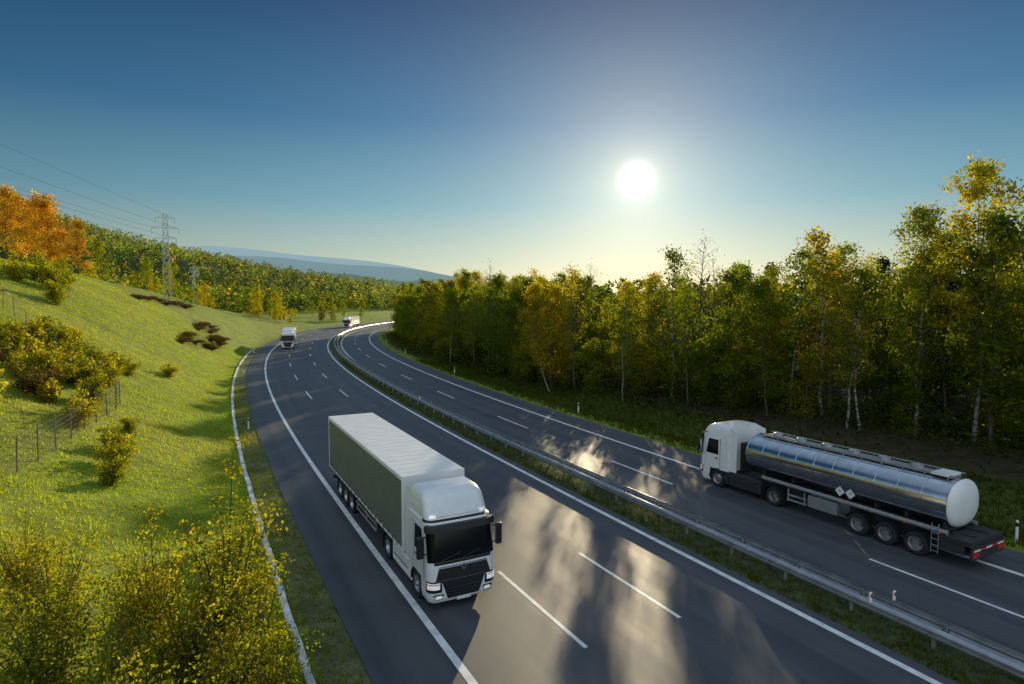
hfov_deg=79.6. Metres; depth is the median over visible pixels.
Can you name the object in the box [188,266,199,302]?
power pylon
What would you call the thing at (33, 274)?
shrub
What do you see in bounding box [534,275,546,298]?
broadleaf tree
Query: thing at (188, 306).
heather shrub
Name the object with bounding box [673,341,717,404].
young tree
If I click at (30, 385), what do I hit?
shrub
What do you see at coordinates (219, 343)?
heather shrub
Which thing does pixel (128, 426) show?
shrub
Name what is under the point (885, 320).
bare tree
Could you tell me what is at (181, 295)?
broadleaf tree
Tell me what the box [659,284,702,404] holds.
broadleaf tree
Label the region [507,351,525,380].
young tree
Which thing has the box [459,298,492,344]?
broadleaf tree
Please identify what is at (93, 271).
broadleaf tree
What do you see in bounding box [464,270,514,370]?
broadleaf tree
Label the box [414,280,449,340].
broadleaf tree
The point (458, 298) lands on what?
birch tree
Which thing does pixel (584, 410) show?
grass
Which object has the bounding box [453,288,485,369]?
broadleaf tree
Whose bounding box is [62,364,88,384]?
shrub
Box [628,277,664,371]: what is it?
broadleaf tree
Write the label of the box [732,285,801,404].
broadleaf tree
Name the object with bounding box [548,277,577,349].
broadleaf tree
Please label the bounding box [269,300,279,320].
broadleaf tree
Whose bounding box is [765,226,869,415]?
birch tree
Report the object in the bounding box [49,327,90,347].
shrub
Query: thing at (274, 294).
broadleaf tree
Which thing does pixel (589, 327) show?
young tree
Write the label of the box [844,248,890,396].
broadleaf tree
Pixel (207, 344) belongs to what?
heather shrub
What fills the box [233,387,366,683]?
grass
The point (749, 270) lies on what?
broadleaf tree
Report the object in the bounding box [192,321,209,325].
heather shrub
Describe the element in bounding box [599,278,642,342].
broadleaf tree
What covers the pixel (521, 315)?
broadleaf tree
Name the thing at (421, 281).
broadleaf tree
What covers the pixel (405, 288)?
broadleaf tree
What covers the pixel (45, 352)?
shrub
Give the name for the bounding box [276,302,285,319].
broadleaf tree
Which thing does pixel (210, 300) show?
broadleaf tree
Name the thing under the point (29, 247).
autumn tree
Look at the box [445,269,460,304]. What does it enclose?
birch tree
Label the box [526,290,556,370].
birch tree
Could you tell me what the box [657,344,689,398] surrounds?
young tree
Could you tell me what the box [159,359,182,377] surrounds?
shrub
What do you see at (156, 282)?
broadleaf tree
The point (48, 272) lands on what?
shrub
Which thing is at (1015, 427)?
young tree
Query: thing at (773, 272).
birch tree
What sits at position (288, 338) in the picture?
semi truck
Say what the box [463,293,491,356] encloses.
broadleaf tree
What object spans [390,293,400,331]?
broadleaf tree
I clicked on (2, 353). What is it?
shrub
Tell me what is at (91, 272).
broadleaf tree
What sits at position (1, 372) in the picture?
shrub
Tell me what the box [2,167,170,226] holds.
power cable
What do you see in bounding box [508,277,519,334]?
broadleaf tree
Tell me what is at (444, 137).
sky
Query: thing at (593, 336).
young tree
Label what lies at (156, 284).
broadleaf tree
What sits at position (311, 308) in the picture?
broadleaf tree
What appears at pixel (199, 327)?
heather shrub
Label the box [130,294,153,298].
heather shrub
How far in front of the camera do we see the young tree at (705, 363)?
65.49 m
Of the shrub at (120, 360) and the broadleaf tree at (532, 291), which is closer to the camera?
the shrub at (120, 360)
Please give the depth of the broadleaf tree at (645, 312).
90.63 m
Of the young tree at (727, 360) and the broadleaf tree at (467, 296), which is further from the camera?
the broadleaf tree at (467, 296)
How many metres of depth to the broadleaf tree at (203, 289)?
208.90 m
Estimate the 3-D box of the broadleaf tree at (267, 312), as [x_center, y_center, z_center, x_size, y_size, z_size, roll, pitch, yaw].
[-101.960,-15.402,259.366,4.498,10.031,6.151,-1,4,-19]
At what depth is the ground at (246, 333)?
40.77 m
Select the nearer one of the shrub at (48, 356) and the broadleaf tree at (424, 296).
the shrub at (48, 356)
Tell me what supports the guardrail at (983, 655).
on the median strip
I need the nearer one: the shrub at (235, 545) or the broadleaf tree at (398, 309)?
the shrub at (235, 545)
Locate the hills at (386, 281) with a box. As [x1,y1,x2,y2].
[275,272,713,300]
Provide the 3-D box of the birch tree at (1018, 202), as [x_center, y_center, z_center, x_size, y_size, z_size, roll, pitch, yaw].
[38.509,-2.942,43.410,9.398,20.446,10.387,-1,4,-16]
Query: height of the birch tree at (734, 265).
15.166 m
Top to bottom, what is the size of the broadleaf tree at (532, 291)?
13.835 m
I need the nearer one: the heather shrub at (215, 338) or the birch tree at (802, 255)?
the birch tree at (802, 255)
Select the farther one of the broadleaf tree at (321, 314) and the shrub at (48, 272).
the broadleaf tree at (321, 314)
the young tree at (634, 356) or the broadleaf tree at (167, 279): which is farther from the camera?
the broadleaf tree at (167, 279)
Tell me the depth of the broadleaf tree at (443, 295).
117.33 m
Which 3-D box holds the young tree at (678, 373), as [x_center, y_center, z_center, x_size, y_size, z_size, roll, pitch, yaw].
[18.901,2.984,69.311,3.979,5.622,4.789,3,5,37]
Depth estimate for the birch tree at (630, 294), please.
72.78 m
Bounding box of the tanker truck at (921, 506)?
[697,420,1004,561]
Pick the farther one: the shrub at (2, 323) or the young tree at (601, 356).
the young tree at (601, 356)
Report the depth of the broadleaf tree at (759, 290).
55.37 m
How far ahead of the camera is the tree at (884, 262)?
63.98 m
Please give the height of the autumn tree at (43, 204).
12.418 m
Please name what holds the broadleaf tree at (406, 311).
on the ground at (246, 333)
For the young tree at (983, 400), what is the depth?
47.91 m
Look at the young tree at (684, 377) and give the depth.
66.94 m
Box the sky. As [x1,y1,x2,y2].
[0,0,1023,295]
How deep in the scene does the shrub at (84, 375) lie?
45.38 m
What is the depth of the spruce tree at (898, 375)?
56.48 m
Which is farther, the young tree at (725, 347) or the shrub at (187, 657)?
the young tree at (725, 347)
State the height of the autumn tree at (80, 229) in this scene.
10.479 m
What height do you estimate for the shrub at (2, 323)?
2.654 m
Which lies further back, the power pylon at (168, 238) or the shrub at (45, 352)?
the power pylon at (168, 238)
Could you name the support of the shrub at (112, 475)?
on the ground at (246, 333)
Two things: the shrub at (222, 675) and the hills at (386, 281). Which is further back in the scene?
the hills at (386, 281)
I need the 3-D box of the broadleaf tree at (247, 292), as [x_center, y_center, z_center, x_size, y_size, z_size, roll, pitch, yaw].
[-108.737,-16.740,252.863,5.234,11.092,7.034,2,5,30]
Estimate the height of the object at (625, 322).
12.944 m
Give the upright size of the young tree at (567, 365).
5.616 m
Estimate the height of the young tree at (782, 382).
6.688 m
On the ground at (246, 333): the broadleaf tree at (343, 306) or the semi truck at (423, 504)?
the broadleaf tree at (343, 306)
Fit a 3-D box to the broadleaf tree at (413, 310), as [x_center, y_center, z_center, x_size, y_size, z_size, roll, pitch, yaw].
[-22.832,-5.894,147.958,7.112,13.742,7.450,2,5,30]
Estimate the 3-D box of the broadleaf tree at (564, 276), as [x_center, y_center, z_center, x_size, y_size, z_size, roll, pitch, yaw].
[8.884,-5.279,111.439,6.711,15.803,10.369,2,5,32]
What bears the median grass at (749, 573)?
on the median strip
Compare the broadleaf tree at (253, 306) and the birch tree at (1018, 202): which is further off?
the broadleaf tree at (253, 306)
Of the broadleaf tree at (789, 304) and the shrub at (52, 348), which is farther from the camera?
the broadleaf tree at (789, 304)
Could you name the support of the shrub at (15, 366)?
on the ground at (246, 333)
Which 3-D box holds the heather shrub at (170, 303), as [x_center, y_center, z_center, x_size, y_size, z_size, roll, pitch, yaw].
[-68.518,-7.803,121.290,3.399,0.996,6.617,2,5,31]
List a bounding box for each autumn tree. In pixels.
[0,182,33,258]
[0,194,37,261]
[14,195,72,262]
[16,189,62,259]
[52,217,97,274]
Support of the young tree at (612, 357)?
on the ground at (246, 333)
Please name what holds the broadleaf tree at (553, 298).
on the ground at (246, 333)
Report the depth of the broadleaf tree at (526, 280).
95.42 m
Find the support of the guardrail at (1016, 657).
on the median strip
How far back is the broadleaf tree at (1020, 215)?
48.34 m
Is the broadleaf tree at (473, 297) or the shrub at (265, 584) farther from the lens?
the broadleaf tree at (473, 297)
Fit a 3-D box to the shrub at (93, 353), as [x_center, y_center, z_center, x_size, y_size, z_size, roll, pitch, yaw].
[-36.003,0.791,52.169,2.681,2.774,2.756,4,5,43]
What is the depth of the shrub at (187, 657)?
14.84 m
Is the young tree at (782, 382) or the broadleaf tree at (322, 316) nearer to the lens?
the young tree at (782, 382)
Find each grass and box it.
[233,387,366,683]
[339,359,1023,683]
[414,359,1023,547]
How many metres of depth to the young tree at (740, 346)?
62.19 m
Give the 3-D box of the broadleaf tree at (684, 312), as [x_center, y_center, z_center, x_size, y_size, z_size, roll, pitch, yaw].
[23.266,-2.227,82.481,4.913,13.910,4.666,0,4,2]
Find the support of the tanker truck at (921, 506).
on the road at (983, 597)
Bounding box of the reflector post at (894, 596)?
[892,590,895,600]
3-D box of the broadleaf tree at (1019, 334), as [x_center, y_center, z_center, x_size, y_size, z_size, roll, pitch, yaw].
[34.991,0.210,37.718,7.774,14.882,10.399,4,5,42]
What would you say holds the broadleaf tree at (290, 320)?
on the ground at (246, 333)
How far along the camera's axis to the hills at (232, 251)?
6911.24 m
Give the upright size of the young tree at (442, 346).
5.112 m
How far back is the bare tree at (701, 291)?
72.92 m
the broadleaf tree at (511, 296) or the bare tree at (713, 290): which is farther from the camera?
the broadleaf tree at (511, 296)
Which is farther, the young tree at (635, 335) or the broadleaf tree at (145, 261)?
the broadleaf tree at (145, 261)
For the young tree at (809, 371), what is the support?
on the ground at (246, 333)
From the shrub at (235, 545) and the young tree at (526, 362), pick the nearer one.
the shrub at (235, 545)
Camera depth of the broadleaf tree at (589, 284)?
99.90 m
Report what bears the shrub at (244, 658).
on the ground at (246, 333)
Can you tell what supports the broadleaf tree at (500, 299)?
on the ground at (246, 333)
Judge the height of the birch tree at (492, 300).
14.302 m
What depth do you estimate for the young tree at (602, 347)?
76.34 m
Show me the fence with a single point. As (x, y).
(117, 386)
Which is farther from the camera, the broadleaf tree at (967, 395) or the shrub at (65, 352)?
the broadleaf tree at (967, 395)
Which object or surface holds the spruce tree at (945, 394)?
on the ground at (246, 333)
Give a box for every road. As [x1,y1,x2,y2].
[247,321,958,683]
[340,324,1023,653]
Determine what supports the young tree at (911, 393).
on the ground at (246, 333)
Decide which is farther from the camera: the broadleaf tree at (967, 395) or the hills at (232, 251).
the hills at (232, 251)
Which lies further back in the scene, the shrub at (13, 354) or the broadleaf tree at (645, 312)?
the broadleaf tree at (645, 312)
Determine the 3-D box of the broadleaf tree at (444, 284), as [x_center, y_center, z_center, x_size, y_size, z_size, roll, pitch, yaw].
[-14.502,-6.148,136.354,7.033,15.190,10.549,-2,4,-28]
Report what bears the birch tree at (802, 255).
on the ground at (246, 333)
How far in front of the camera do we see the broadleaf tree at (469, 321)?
106.21 m
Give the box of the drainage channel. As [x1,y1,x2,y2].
[231,348,315,683]
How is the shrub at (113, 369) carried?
on the ground at (246, 333)
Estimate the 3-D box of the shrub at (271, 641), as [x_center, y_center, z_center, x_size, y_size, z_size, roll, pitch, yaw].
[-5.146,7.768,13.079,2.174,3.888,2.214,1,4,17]
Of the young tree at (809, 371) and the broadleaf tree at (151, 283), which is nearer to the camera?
the young tree at (809, 371)
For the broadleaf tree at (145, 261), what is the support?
on the ground at (246, 333)
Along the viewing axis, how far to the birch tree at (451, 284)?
109.41 m
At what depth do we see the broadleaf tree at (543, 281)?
81.86 m
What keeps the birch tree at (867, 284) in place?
on the ground at (246, 333)
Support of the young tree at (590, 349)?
on the ground at (246, 333)
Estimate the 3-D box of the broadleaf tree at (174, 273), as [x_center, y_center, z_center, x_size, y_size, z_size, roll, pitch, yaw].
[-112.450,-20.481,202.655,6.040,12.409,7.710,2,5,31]
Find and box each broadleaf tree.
[24,239,42,265]
[53,244,72,270]
[80,261,104,278]
[83,269,98,278]
[88,240,117,279]
[97,272,114,281]
[125,271,142,288]
[136,256,155,290]
[145,279,155,291]
[149,276,162,293]
[149,278,161,293]
[158,263,175,297]
[160,261,183,295]
[177,291,184,299]
[189,284,202,303]
[189,287,203,304]
[198,282,210,303]
[206,297,216,307]
[234,296,241,312]
[241,288,255,314]
[249,296,258,313]
[250,287,264,317]
[264,294,272,314]
[268,291,283,315]
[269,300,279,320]
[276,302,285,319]
[281,306,286,319]
[286,309,294,323]
[309,301,314,314]
[315,305,323,320]
[317,297,329,312]
[317,306,328,320]
[326,303,338,320]
[331,304,338,320]
[339,300,347,318]
[354,300,367,319]
[388,299,402,332]
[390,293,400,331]
[390,293,410,338]
[392,293,407,334]
[393,296,413,338]
[394,283,426,340]
[399,296,415,338]
[400,282,410,294]
[401,292,426,335]
[406,279,432,323]
[407,277,427,293]
[408,291,441,343]
[410,299,426,344]
[413,294,425,348]
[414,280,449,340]
[420,282,436,345]
[428,302,446,345]
[431,290,464,345]
[435,280,448,309]
[442,267,481,341]
[449,293,484,348]
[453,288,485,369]
[455,268,485,290]
[455,274,475,347]
[456,284,478,323]
[458,282,495,364]
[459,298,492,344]
[461,285,480,361]
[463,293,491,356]
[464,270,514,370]
[469,277,516,344]
[494,290,531,375]
[499,289,534,347]
[500,277,520,339]
[506,274,536,355]
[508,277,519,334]
[511,279,555,377]
[516,277,574,378]
[517,282,581,389]
[521,267,539,281]
[531,304,562,356]
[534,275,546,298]
[547,261,588,389]
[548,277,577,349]
[549,271,572,334]
[558,271,599,362]
[570,275,611,335]
[590,296,616,368]
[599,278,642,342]
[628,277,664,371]
[634,271,681,365]
[637,275,666,364]
[637,282,669,356]
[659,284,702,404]
[671,273,704,371]
[680,263,763,402]
[709,260,770,373]
[723,275,798,415]
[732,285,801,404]
[733,279,762,348]
[771,276,804,373]
[785,255,871,398]
[800,280,850,385]
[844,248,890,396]
[862,264,973,395]
[862,282,944,420]
[879,224,1017,428]
[884,258,956,434]
[932,289,989,405]
[933,201,1023,446]
[937,251,1023,425]
[962,211,1023,370]
[978,250,1023,421]
[1004,277,1023,412]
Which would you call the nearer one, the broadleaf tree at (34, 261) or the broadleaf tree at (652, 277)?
the broadleaf tree at (652, 277)
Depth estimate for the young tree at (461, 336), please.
109.43 m
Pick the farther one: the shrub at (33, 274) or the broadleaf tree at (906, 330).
the shrub at (33, 274)
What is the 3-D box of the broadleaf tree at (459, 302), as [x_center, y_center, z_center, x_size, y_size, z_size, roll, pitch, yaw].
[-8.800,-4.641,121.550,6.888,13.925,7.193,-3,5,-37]
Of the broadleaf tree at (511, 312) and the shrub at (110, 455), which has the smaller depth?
the shrub at (110, 455)
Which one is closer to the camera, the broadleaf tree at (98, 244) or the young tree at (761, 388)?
the young tree at (761, 388)
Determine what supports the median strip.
on the ground at (246, 333)
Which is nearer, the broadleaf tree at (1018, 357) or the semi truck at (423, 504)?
the semi truck at (423, 504)
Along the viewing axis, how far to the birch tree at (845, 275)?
49.31 m
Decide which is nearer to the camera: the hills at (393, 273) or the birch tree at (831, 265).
the birch tree at (831, 265)
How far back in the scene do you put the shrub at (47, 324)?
53.70 m
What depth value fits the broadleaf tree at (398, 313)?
157.54 m
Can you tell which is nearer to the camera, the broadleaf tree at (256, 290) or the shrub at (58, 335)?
the shrub at (58, 335)
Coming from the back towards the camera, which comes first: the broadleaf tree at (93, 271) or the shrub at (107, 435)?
the broadleaf tree at (93, 271)
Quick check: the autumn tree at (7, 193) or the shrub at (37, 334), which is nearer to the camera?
the shrub at (37, 334)
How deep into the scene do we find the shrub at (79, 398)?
37.48 m
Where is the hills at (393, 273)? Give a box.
[193,256,878,300]
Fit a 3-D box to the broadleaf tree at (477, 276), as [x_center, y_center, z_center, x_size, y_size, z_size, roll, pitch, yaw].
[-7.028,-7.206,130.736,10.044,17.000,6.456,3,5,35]
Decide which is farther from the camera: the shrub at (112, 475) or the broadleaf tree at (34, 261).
the broadleaf tree at (34, 261)
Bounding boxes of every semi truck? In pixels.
[280,327,295,348]
[328,413,501,602]
[342,316,359,326]
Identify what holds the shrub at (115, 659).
on the ground at (246, 333)
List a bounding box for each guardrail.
[334,322,1023,679]
[337,322,1023,666]
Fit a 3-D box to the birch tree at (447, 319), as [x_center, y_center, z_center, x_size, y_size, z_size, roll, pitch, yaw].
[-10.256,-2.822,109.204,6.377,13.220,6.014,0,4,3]
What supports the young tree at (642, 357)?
on the ground at (246, 333)
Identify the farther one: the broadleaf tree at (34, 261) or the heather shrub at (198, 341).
the broadleaf tree at (34, 261)
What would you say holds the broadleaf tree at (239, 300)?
on the ground at (246, 333)
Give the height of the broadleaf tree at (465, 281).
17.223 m
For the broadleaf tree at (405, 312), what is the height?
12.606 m
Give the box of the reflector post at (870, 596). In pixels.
[869,592,872,602]
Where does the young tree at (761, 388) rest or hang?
on the ground at (246, 333)
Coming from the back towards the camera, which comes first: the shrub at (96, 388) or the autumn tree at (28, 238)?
the autumn tree at (28, 238)
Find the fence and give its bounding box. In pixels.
[0,287,120,478]
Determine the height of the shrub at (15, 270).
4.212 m
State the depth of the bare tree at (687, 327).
66.22 m
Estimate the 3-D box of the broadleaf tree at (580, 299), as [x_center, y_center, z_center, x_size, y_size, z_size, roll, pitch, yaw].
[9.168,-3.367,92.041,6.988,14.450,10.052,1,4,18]
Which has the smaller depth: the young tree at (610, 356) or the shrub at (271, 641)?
the shrub at (271, 641)
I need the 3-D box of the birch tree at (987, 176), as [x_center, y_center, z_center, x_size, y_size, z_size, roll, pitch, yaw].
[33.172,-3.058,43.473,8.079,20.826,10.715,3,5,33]
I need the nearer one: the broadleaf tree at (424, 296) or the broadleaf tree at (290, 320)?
the broadleaf tree at (424, 296)
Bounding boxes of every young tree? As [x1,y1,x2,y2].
[432,339,449,357]
[445,325,468,361]
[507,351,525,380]
[509,328,549,381]
[514,336,539,376]
[532,357,553,386]
[550,348,584,388]
[566,338,609,393]
[569,335,592,378]
[573,318,603,368]
[577,329,605,376]
[589,317,621,372]
[590,340,616,384]
[592,345,617,378]
[597,337,628,385]
[597,338,616,375]
[606,325,651,381]
[617,339,656,394]
[626,343,660,396]
[647,351,678,393]
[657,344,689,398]
[659,344,691,387]
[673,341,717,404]
[677,339,706,389]
[688,332,723,394]
[689,334,735,400]
[691,335,738,403]
[708,346,755,411]
[723,340,757,400]
[727,348,766,404]
[753,369,771,400]
[768,341,799,398]
[772,337,828,405]
[782,355,836,419]
[886,381,933,437]
[958,344,1023,432]
[981,373,1023,447]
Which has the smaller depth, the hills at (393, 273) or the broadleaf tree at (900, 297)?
the broadleaf tree at (900, 297)
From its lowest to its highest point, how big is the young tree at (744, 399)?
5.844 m
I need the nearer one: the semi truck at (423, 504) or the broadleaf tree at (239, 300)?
the semi truck at (423, 504)
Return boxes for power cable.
[1,144,160,212]
[1,188,170,237]
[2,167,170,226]
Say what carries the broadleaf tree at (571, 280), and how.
on the ground at (246, 333)
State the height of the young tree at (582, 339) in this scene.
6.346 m
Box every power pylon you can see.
[151,214,178,301]
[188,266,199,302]
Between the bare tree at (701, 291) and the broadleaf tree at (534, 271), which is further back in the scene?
the broadleaf tree at (534, 271)
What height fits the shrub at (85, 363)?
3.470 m
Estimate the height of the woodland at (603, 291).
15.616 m
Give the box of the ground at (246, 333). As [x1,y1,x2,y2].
[0,203,1023,683]
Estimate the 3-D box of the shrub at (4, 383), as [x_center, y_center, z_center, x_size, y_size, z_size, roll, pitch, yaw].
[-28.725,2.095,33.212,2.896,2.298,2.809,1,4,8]
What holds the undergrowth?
on the ground at (246, 333)
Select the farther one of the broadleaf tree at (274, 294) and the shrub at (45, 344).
the broadleaf tree at (274, 294)
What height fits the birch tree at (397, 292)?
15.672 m
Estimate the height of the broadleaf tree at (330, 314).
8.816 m
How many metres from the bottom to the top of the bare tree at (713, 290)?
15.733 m
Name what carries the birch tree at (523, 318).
on the ground at (246, 333)
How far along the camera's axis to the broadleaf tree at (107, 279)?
212.28 m
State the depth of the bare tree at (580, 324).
81.62 m
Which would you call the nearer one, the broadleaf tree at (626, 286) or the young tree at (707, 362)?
the young tree at (707, 362)
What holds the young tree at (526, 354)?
on the ground at (246, 333)
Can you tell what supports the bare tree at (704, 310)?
on the ground at (246, 333)
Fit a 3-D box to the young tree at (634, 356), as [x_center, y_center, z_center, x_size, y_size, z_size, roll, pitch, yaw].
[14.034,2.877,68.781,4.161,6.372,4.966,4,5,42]
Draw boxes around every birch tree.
[388,287,402,314]
[435,278,467,355]
[437,289,469,361]
[443,292,468,346]
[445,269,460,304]
[475,284,508,339]
[515,308,554,391]
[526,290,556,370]
[603,306,640,401]
[604,285,654,387]
[635,244,708,399]
[716,261,758,343]
[760,261,798,391]
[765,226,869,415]
[766,241,844,408]
[797,252,867,407]
[804,241,881,402]
[812,261,885,429]
[816,265,895,427]
[862,200,992,435]
[914,150,1023,441]
[918,249,964,400]
[1005,191,1023,358]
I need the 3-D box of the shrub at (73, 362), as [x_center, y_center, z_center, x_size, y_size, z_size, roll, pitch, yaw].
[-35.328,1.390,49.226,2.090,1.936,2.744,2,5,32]
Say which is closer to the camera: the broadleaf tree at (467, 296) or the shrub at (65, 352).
the shrub at (65, 352)
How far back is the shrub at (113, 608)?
15.86 m
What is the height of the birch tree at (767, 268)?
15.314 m
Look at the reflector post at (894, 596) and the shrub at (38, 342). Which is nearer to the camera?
the reflector post at (894, 596)
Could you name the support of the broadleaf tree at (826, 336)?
on the ground at (246, 333)
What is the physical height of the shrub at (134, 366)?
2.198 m
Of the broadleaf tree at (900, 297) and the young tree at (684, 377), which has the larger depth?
the young tree at (684, 377)
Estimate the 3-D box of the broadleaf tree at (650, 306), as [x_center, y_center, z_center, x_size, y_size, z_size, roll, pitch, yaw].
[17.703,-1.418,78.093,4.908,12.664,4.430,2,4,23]
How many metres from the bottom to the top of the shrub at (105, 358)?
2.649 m
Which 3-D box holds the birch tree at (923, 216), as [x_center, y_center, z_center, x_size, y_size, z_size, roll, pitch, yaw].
[31.222,-1.733,46.381,8.747,17.935,7.908,1,4,8]
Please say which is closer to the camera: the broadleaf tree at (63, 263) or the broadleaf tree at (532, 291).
the broadleaf tree at (532, 291)
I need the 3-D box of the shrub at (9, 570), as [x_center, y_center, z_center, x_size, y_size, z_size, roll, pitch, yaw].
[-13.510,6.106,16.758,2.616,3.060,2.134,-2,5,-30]
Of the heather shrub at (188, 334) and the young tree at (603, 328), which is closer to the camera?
the young tree at (603, 328)
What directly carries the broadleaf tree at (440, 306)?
on the ground at (246, 333)
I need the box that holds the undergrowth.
[380,328,1023,472]
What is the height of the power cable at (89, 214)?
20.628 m
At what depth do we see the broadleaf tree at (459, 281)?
125.84 m
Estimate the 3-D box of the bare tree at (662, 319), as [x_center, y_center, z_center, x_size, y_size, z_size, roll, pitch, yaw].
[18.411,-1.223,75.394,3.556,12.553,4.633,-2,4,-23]
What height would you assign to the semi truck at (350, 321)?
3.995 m
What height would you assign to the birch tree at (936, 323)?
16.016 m
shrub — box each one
[0,248,36,280]
[0,319,23,342]
[0,319,36,355]
[0,327,17,354]
[0,338,36,366]
[0,339,9,360]
[0,357,7,378]
[0,381,8,391]
[0,508,72,616]
[0,524,131,667]
[0,570,110,683]
[3,345,46,379]
[6,362,63,395]
[12,321,50,349]
[13,329,43,357]
[14,318,51,348]
[14,597,190,683]
[21,246,60,281]
[27,349,69,379]
[28,377,62,403]
[30,346,80,384]
[32,263,71,288]
[32,335,67,356]
[35,345,65,367]
[36,314,68,337]
[37,280,71,304]
[42,331,57,348]
[42,345,81,364]
[47,329,68,347]
[49,268,79,287]
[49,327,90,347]
[51,325,100,358]
[58,395,102,427]
[62,350,91,363]
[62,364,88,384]
[63,343,101,381]
[63,380,103,420]
[66,549,195,670]
[67,352,104,387]
[74,370,115,407]
[76,338,103,365]
[89,347,132,374]
[89,426,139,469]
[92,453,134,487]
[95,502,207,674]
[96,416,139,451]
[99,350,128,386]
[100,645,209,683]
[102,353,129,365]
[105,530,248,683]
[116,416,141,433]
[121,356,141,375]
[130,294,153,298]
[154,435,291,676]
[158,300,181,304]
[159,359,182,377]
[176,336,197,342]
[180,304,193,307]
[180,330,199,336]
[185,609,302,683]
[191,553,313,683]
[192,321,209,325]
[192,339,205,343]
[194,325,207,329]
[196,632,302,683]
[201,342,217,347]
[205,335,228,340]
[216,340,227,345]
[217,613,324,683]
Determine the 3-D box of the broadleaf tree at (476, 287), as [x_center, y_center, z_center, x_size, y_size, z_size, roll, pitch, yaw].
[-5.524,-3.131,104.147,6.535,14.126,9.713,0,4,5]
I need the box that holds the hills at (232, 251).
[178,246,485,282]
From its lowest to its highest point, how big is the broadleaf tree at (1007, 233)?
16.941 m
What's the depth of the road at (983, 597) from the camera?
30.89 m
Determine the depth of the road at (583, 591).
22.11 m
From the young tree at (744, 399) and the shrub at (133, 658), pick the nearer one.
the shrub at (133, 658)
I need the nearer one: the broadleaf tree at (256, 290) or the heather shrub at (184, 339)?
the heather shrub at (184, 339)
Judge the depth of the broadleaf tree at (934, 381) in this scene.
48.26 m
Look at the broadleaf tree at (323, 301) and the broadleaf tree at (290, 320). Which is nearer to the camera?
the broadleaf tree at (290, 320)
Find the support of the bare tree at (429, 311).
on the ground at (246, 333)
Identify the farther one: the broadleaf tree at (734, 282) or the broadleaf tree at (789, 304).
the broadleaf tree at (789, 304)
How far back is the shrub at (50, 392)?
38.09 m
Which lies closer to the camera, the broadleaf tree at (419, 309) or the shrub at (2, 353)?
the shrub at (2, 353)
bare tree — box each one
[419,287,435,351]
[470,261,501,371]
[564,276,593,375]
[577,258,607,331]
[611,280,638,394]
[644,283,675,382]
[670,274,698,392]
[676,229,717,372]
[689,277,713,342]
[690,251,732,370]
[867,274,900,410]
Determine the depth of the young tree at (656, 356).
68.72 m
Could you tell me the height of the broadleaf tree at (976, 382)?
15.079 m
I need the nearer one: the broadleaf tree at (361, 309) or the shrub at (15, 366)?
the shrub at (15, 366)
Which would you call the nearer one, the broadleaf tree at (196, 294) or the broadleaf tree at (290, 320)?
the broadleaf tree at (196, 294)
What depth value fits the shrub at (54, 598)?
15.49 m
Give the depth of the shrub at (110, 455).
32.01 m
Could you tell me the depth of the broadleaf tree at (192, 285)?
240.12 m
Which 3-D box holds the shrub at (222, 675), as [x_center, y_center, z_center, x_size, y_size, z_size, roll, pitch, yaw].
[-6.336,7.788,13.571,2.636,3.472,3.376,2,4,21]
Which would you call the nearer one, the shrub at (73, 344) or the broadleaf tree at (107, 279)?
the shrub at (73, 344)
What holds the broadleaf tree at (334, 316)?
on the ground at (246, 333)
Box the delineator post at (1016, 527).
[1015,520,1018,542]
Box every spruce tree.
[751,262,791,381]
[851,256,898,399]
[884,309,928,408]
[919,279,985,438]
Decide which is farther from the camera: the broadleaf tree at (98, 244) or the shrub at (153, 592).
the broadleaf tree at (98, 244)
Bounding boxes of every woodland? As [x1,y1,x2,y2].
[0,189,407,312]
[508,259,1023,401]
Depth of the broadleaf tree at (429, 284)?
138.38 m
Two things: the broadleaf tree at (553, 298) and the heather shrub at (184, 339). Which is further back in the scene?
the heather shrub at (184, 339)
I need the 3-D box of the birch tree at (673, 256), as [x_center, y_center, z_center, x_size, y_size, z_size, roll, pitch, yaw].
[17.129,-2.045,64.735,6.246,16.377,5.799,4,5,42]
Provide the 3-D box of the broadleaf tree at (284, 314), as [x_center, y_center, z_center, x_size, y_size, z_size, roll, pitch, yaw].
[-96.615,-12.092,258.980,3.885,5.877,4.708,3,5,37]
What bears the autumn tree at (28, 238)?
on the ground at (246, 333)
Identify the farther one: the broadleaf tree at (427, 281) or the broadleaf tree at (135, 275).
the broadleaf tree at (135, 275)
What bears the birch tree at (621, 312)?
on the ground at (246, 333)
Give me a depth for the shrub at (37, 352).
42.58 m
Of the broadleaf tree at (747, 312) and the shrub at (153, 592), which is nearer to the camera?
the shrub at (153, 592)
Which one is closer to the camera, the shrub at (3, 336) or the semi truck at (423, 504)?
the semi truck at (423, 504)
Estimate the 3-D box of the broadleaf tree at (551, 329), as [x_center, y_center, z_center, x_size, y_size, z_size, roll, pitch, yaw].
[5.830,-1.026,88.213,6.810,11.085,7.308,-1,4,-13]
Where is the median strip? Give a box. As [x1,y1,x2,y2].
[330,323,1023,683]
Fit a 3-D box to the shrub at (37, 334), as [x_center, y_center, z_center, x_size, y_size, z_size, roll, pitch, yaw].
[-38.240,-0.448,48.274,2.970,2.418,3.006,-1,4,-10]
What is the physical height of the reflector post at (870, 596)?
0.340 m
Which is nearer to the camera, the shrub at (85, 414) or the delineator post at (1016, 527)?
the delineator post at (1016, 527)
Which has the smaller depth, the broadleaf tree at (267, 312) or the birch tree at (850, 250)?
the birch tree at (850, 250)

